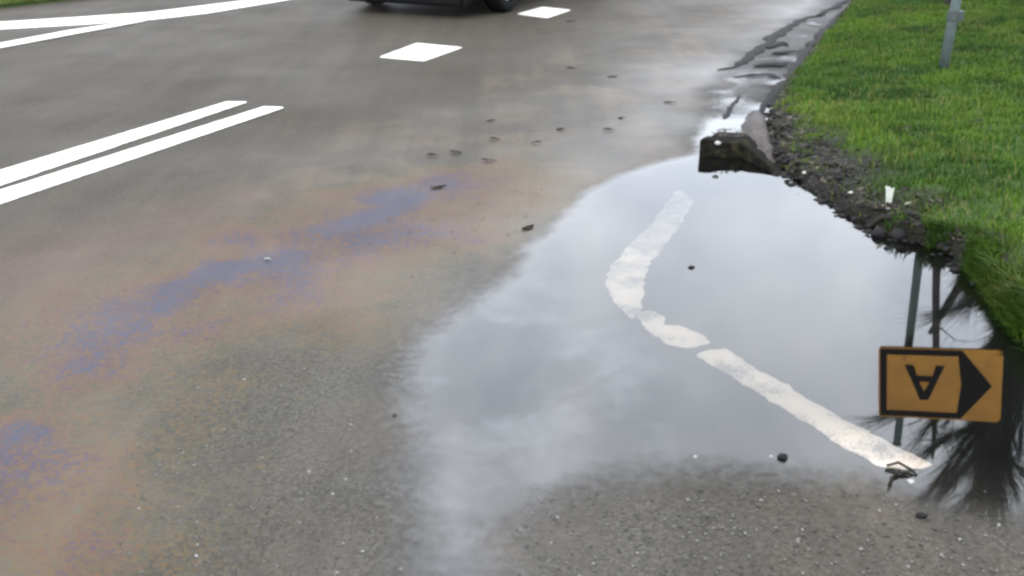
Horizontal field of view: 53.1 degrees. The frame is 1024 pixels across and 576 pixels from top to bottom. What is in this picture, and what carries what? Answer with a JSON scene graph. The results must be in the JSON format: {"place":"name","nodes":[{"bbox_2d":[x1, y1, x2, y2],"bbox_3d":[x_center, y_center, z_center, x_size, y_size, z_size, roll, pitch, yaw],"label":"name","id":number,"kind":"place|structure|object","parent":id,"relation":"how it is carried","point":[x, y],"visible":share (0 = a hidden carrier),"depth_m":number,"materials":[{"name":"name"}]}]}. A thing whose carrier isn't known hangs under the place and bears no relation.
{"place":"outdoors","nodes":[
{"label":"outdoors","id":0,"kind":"place"},
{"bbox_2d":[0,0,68,7],"bbox_3d":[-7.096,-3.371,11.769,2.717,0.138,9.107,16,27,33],"label":"grass","id":1,"kind":"structure","parent":0,"point":[8,1],"depth_m":11.59,"materials":[{"name":"green plant"}]},
{"bbox_2d":[0,0,1023,575],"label":"road","id":2,"kind":"structure","parent":0,"point":[174,174],"depth_m":3.68,"materials":[{"name":"grey asphalt"}]},
{"bbox_2d":[348,0,517,11],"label":"car","id":3,"kind":"object","parent":2,"relation":"on","point":[501,5],"visible":1,"depth_m":10.91,"materials":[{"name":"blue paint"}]},
{"bbox_2d":[431,185,446,187],"bbox_3d":[-0.369,-0.509,5.125,0.085,0.010,0.042,-7,23,-16],"label":"leaf","id":4,"kind":"object","parent":2,"relation":"on","point":[440,186],"visible":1,"depth_m":5.13,"materials":[{"name":"plant"}]},
{"bbox_2d":[318,8,701,275],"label":"leaf crumbs","id":5,"kind":"object","parent":2,"relation":"on","point":[507,184],"visible":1,"depth_m":5.11,"materials":[{"name":"brown plant"}]},
{"bbox_2d":[119,344,1023,575],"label":"stone chippings","id":6,"kind":"object","parent":2,"relation":"on","point":[941,555],"visible":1,"depth_m":2.50,"materials":[{"name":"grey gravel"}]},
{"bbox_2d":[699,128,782,179],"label":"kerb block","id":7,"kind":"structure","parent":2,"relation":"on","point":[741,146],"depth_m":5.63,"materials":[{"name":"concrete"}]},
{"bbox_2d":[738,110,774,162],"bbox_3d":[1.451,-0.909,6.051,0.209,0.096,1.400,4,23,9],"label":"silt heap","id":8,"kind":"object","parent":2,"relation":"on","point":[753,125],"visible":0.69,"depth_m":6.02,"materials":[{"name":"grey soil"}]},
{"bbox_2d":[907,479,914,484],"bbox_3d":[1.045,0.508,2.682,0.019,0.016,0.018,0,22,0],"label":"stone","id":9,"kind":"object","parent":2,"relation":"on","point":[910,481],"visible":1,"depth_m":2.68,"materials":[{"name":"white stone"}]},
{"label":"puddle water","id":10,"kind":"structure","parent":2,"relation":"on","visible":0},
{"bbox_2d":[522,224,533,228],"bbox_3d":[0.071,-0.271,4.550,0.061,0.010,0.046,-3,23,-8],"label":"leaf","id":11,"kind":"object","parent":10,"relation":"on","point":[529,226],"visible":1,"depth_m":4.56,"materials":[{"name":"plant"}]},
{"bbox_2d":[721,96,740,119],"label":"mud ridge","id":12,"kind":"structure","parent":10,"relation":"on","point":[729,110],"depth_m":6.75,"materials":[{"name":"grey soil"}]},
{"bbox_2d":[733,73,780,78],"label":"mud ridge","id":13,"kind":"structure","parent":10,"relation":"on","point":[771,75],"depth_m":7.81,"materials":[{"name":"grey soil"}]},
{"bbox_2d":[717,14,824,70],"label":"mud ridge","id":14,"kind":"structure","parent":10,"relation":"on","point":[770,39],"depth_m":9.27,"materials":[{"name":"grey soil"}]},
{"bbox_2d":[755,62,788,66],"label":"mud ridge","id":15,"kind":"structure","parent":10,"relation":"on","point":[772,63],"depth_m":8.27,"materials":[{"name":"grey soil"}]},
{"bbox_2d":[767,41,788,47],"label":"mud ridge","id":16,"kind":"structure","parent":10,"relation":"on","point":[778,43],"depth_m":9.19,"materials":[{"name":"grey soil"}]},
{"bbox_2d":[777,453,787,460],"bbox_3d":[0.737,0.460,2.790,0.028,0.023,0.026,0,22,0],"label":"stone","id":17,"kind":"object","parent":10,"relation":"on","point":[782,456],"visible":1,"depth_m":2.78,"materials":[{"name":"grey stone"}]},
{"bbox_2d":[771,50,798,53],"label":"mud ridge","id":18,"kind":"structure","parent":10,"relation":"on","point":[782,52],"depth_m":8.80,"materials":[{"name":"grey soil"}]},
{"bbox_2d":[816,0,848,14],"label":"mud ridge","id":19,"kind":"structure","parent":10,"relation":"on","point":[837,5],"depth_m":11.59,"materials":[{"name":"grey soil"}]},
{"bbox_2d":[870,227,885,239],"bbox_3d":[1.593,-0.238,4.452,0.066,0.063,0.053,0,22,0],"label":"clod","id":20,"kind":"object","parent":10,"relation":"on","point":[878,233],"visible":1,"depth_m":4.43,"materials":[{"name":"stone"}]},
{"bbox_2d":[887,228,907,242],"bbox_3d":[1.672,-0.230,4.423,0.109,0.064,0.060,-4,23,-11],"label":"clod","id":21,"kind":"object","parent":10,"relation":"on","point":[899,234],"visible":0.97,"depth_m":4.40,"materials":[{"name":"stone"}]},
{"bbox_2d":[885,461,917,485],"bbox_3d":[1.006,0.491,2.708,0.118,0.016,0.075,-13,26,-29],"label":"twig tangle","id":22,"kind":"object","parent":10,"relation":"on","point":[892,478],"visible":1,"depth_m":2.71,"materials":[{"name":"wood"}]},
{"bbox_2d":[916,512,927,518],"bbox_3d":[1.019,0.564,2.545,0.029,0.017,0.020,0,22,0],"label":"stone","id":23,"kind":"object","parent":10,"relation":"on","point":[921,515],"visible":1,"depth_m":2.54,"materials":[{"name":"grey stone"}]},
{"bbox_2d":[883,246,890,250],"bbox_3d":[1.579,-0.166,4.307,0.028,0.022,0.026,-13,26,-28],"label":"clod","id":24,"kind":"object","parent":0,"point":[887,248],"visible":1,"depth_m":4.30,"materials":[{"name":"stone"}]},
{"bbox_2d":[766,0,1023,352],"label":"verge","id":25,"kind":"structure","parent":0,"point":[867,210],"depth_m":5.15,"materials":[{"name":"green plant"}]},
{"bbox_2d":[758,10,843,112],"bbox_3d":[2.598,-2.090,8.928,0.190,0.029,5.502,9,24,20],"label":"mud edging","id":26,"kind":"object","parent":25,"relation":"on","point":[773,93],"visible":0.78,"depth_m":8.13,"materials":[{"name":"grey soil"}]},
{"bbox_2d":[747,7,1011,289],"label":"mud clods","id":27,"kind":"object","parent":25,"relation":"on","point":[821,201],"visible":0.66,"depth_m":4.80,"materials":[{"name":"brown soil"}]},
{"bbox_2d":[767,83,1005,261],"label":"leaf litter","id":28,"kind":"object","parent":25,"relation":"on","point":[822,179],"visible":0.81,"depth_m":5.22,"materials":[{"name":"brown plant"}]},
{"bbox_2d":[885,186,893,203],"bbox_3d":[1.711,-0.417,4.646,0.049,0.099,0.012,-7,23,-16],"label":"plastic scrap","id":29,"kind":"object","parent":25,"relation":"on","point":[889,193],"visible":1,"depth_m":4.64,"materials":[{"name":"white plastic"}]},
{"bbox_2d":[861,210,920,230],"bbox_3d":[1.670,-0.290,4.521,0.243,0.118,0.035,9,24,21],"label":"stick","id":30,"kind":"object","parent":25,"relation":"on","point":[879,219],"visible":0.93,"depth_m":4.51,"materials":[{"name":"wood"}]},
{"bbox_2d":[944,0,950,6],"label":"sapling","id":31,"kind":"object","parent":25,"relation":"on","point":[948,2],"depth_m":10.60,"materials":[{"name":"green plant"}]},
{"bbox_2d":[939,0,964,68],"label":"road sign","id":32,"kind":"object","parent":25,"relation":"on","point":[955,14],"visible":0.85,"depth_m":7.38,"materials":[{"name":"metal"}]},
{"bbox_2d":[881,208,1023,354],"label":"grass","id":33,"kind":"structure","parent":25,"relation":"on","point":[1000,292],"depth_m":3.90,"materials":[{"name":"green plant"}]}
]}

